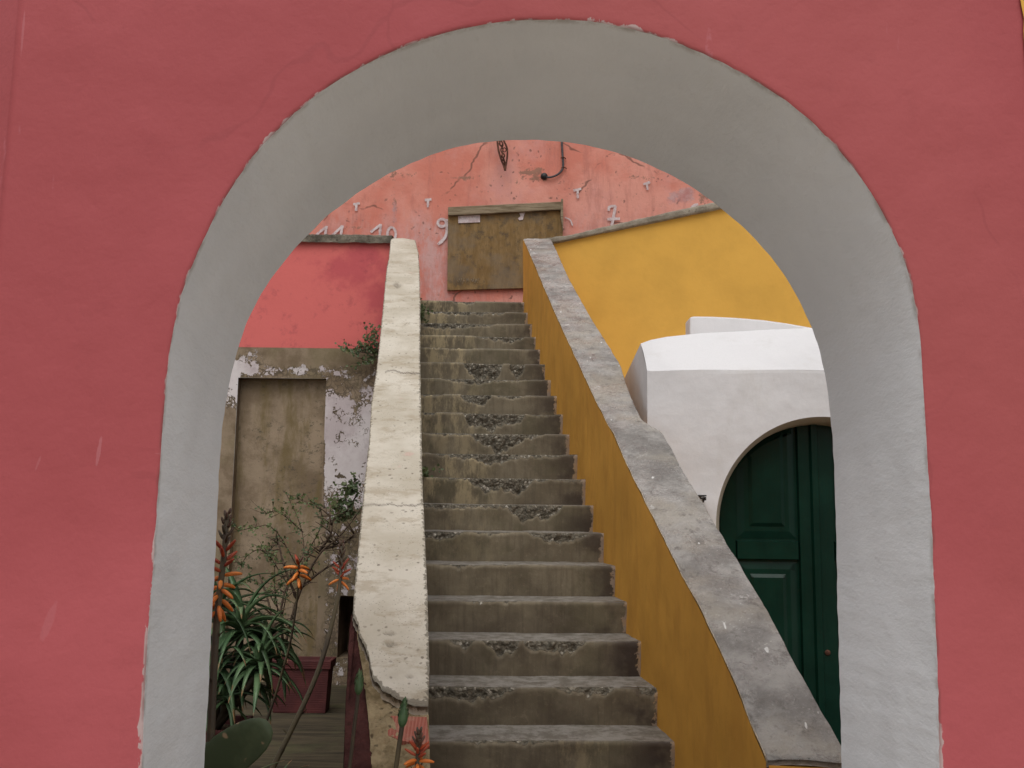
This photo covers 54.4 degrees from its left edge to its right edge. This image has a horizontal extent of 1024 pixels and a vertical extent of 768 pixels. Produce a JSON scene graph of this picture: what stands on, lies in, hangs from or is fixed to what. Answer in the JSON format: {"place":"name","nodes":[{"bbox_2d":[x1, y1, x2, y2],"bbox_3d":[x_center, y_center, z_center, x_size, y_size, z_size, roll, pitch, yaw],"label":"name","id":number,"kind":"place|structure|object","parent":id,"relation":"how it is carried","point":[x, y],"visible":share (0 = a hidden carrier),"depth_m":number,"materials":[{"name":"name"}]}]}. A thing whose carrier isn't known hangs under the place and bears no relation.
{"place":"outdoors","nodes":[
{"label":"outdoors","id":0,"kind":"place"},
{"bbox_2d":[204,718,272,767],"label":"prickly pear","id":1,"kind":"object","parent":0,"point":[244,744],"visible":0.91,"depth_m":3.16,"materials":[{"name":"green plant"}]},
{"bbox_2d":[228,492,332,615],"bbox_3d":[-2.122,1.540,9.068,0.997,1.138,0.177,1,-8,0],"label":"creeper","id":2,"kind":"object","parent":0,"point":[266,555],"visible":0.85,"depth_m":9.08,"materials":[{"name":"green plant"}]},
{"bbox_2d":[270,539,363,767],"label":"aloe plant","id":3,"kind":"object","parent":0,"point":[358,682],"visible":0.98,"depth_m":3.85,"materials":[{"name":"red plant"}]},
{"bbox_2d":[208,682,438,767],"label":"courtyard floor","id":4,"kind":"structure","parent":0,"point":[316,740],"depth_m":7.43,"materials":[{"name":"brown wood"}]},
{"bbox_2d":[205,715,252,742],"bbox_3d":[-1.723,2.128,5.566,0.420,0.455,0.440,1,-8,0],"label":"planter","id":5,"kind":"object","parent":4,"relation":"on","point":[227,723],"visible":0.13,"depth_m":5.78,"materials":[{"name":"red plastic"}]},
{"bbox_2d":[206,554,314,730],"bbox_3d":[-1.442,1.449,5.541,1.259,1.024,0.822,-6,-10,40],"label":"aloe plant","id":6,"kind":"object","parent":5,"relation":"in","point":[249,670],"visible":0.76,"depth_m":5.49,"materials":[{"name":"green plant"}]},
{"bbox_2d":[206,508,283,767],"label":"aloe plant","id":7,"kind":"object","parent":4,"relation":"on","point":[218,614],"visible":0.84,"depth_m":3.29,"materials":[{"name":"orange plant"}]},
{"bbox_2d":[210,347,378,684],"bbox_3d":[-3.243,1.317,10.279,3.948,3.351,0.608,1,-8,0],"label":"doorway wall","id":8,"kind":"structure","parent":4,"relation":"on","point":[293,428],"depth_m":10.12,"materials":[{"name":"brown paint"}]},
{"bbox_2d":[239,234,393,348],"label":"terrace wall","id":9,"kind":"structure","parent":8,"relation":"on","point":[324,291],"depth_m":10.31,"materials":[{"name":"red paint"}]},
{"bbox_2d":[334,321,380,369],"bbox_3d":[-1.511,-0.393,10.095,0.588,0.517,0.160,1,-8,0],"label":"wall plant","id":10,"kind":"object","parent":8,"relation":"attached to","point":[368,346],"depth_m":10.08,"materials":[{"name":"green plant"}]},
{"bbox_2d":[272,656,336,712],"bbox_3d":[-1.770,2.537,8.402,0.516,0.429,0.270,1,-8,0],"label":"planter","id":11,"kind":"object","parent":4,"relation":"on","point":[318,701],"visible":0.57,"depth_m":8.29,"materials":[{"name":"red plastic"}]},
{"bbox_2d":[249,505,361,654],"bbox_3d":[-1.794,1.750,8.741,1.002,1.379,0.184,1,-8,0],"label":"bare shrub","id":12,"kind":"object","parent":4,"relation":"on","point":[323,547],"visible":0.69,"depth_m":8.76,"materials":[{"name":"brown plant"}]},
{"bbox_2d":[420,300,674,767],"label":"staircase","id":13,"kind":"structure","parent":4,"relation":"on","point":[535,660],"depth_m":5.63,"materials":[{"name":"concrete"}]},
{"bbox_2d":[343,238,429,767],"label":"stair parapet","id":14,"kind":"structure","parent":13,"relation":"on","point":[388,650],"depth_m":4.46,"materials":[{"name":"concrete"}]},
{"bbox_2d":[326,472,362,524],"bbox_3d":[-1.563,1.071,9.345,0.369,0.509,0.162,1,-8,0],"label":"creeper","id":15,"kind":"object","parent":14,"relation":"attached to","point":[338,507],"visible":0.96,"depth_m":9.34,"materials":[{"name":"green plant"}]},
{"bbox_2d":[394,696,433,767],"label":"aloe plant","id":16,"kind":"object","parent":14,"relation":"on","point":[403,714],"visible":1,"depth_m":2.98,"materials":[{"name":"green plant"}]},
{"bbox_2d":[420,298,433,322],"bbox_3d":[-0.874,-0.712,9.719,0.254,0.253,0.148,1,-8,0],"label":"weed","id":17,"kind":"object","parent":13,"relation":"on","point":[422,310],"visible":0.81,"depth_m":9.71,"materials":[{"name":"green plant"}]},
{"bbox_2d":[422,463,443,478],"bbox_3d":[-0.535,0.599,6.609,0.228,0.171,0.129,1,-8,0],"label":"weed","id":18,"kind":"object","parent":13,"relation":"on","point":[425,472],"visible":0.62,"depth_m":6.58,"materials":[{"name":"green plant"}]},
{"bbox_2d":[523,238,841,767],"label":"stair parapet","id":19,"kind":"structure","parent":4,"relation":"on","point":[720,673],"depth_m":4.67,"materials":[{"name":"paint"}]},
{"bbox_2d":[624,328,840,744],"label":"white house","id":20,"kind":"structure","parent":4,"relation":"on","point":[740,421],"depth_m":6.22,"materials":[{"name":"paint"}]},
{"bbox_2d":[698,495,706,502],"bbox_3d":[1.136,0.706,6.035,0.080,0.062,0.166,1,-8,0],"label":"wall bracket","id":21,"kind":"object","parent":20,"relation":"attached to","point":[703,498],"depth_m":6.03,"materials":[{"name":"black metal"}]},
{"bbox_2d":[686,317,808,334],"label":"gable wall","id":22,"kind":"structure","parent":20,"relation":"attached to","point":[696,325],"depth_m":8.35,"materials":[{"name":"white paint"}]},
{"bbox_2d":[719,424,840,744],"bbox_3d":[1.918,1.346,6.211,1.349,2.257,0.092,1,-8,0],"label":"door","id":23,"kind":"structure","parent":20,"relation":"in","point":[777,517],"depth_m":6.24,"materials":[{"name":"green paint"}]},
{"label":"ground","id":24,"kind":"structure","parent":0,"visible":0},
{"bbox_2d":[309,140,713,301],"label":"house wall","id":25,"kind":"structure","parent":24,"relation":"on","point":[469,219],"depth_m":11.75,"materials":[{"name":"paint"}]},
{"bbox_2d":[496,140,507,170],"bbox_3d":[-0.149,-2.857,11.747,0.135,0.751,0.242,5,-9,-28],"label":"iron bracket","id":26,"kind":"object","parent":25,"relation":"attached to","point":[502,159],"visible":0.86,"depth_m":11.66,"materials":[{"name":"brown metal"}]},
{"bbox_2d":[541,142,566,179],"bbox_3d":[0.500,-3.130,11.882,0.311,1.444,0.092,0,-8,4],"label":"cable","id":27,"kind":"object","parent":25,"relation":"attached to","point":[544,176],"visible":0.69,"depth_m":11.76,"materials":[{"name":"black metal"}]},
{"bbox_2d":[0,0,1023,767],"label":"archway wall","id":28,"kind":"structure","parent":24,"relation":"on","point":[180,180],"depth_m":2.10,"materials":[{"name":"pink paint"}]},
{"bbox_2d":[544,203,811,377],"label":"terrace wall","id":29,"kind":"structure","parent":24,"relation":"on","point":[635,283],"depth_m":10.38,"materials":[{"name":"paint"}]},
{"bbox_2d":[1021,0,1023,15],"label":"house wall","id":30,"kind":"structure","parent":24,"relation":"on","point":[1022,3],"depth_m":2.13,"materials":[{"name":"paint"}]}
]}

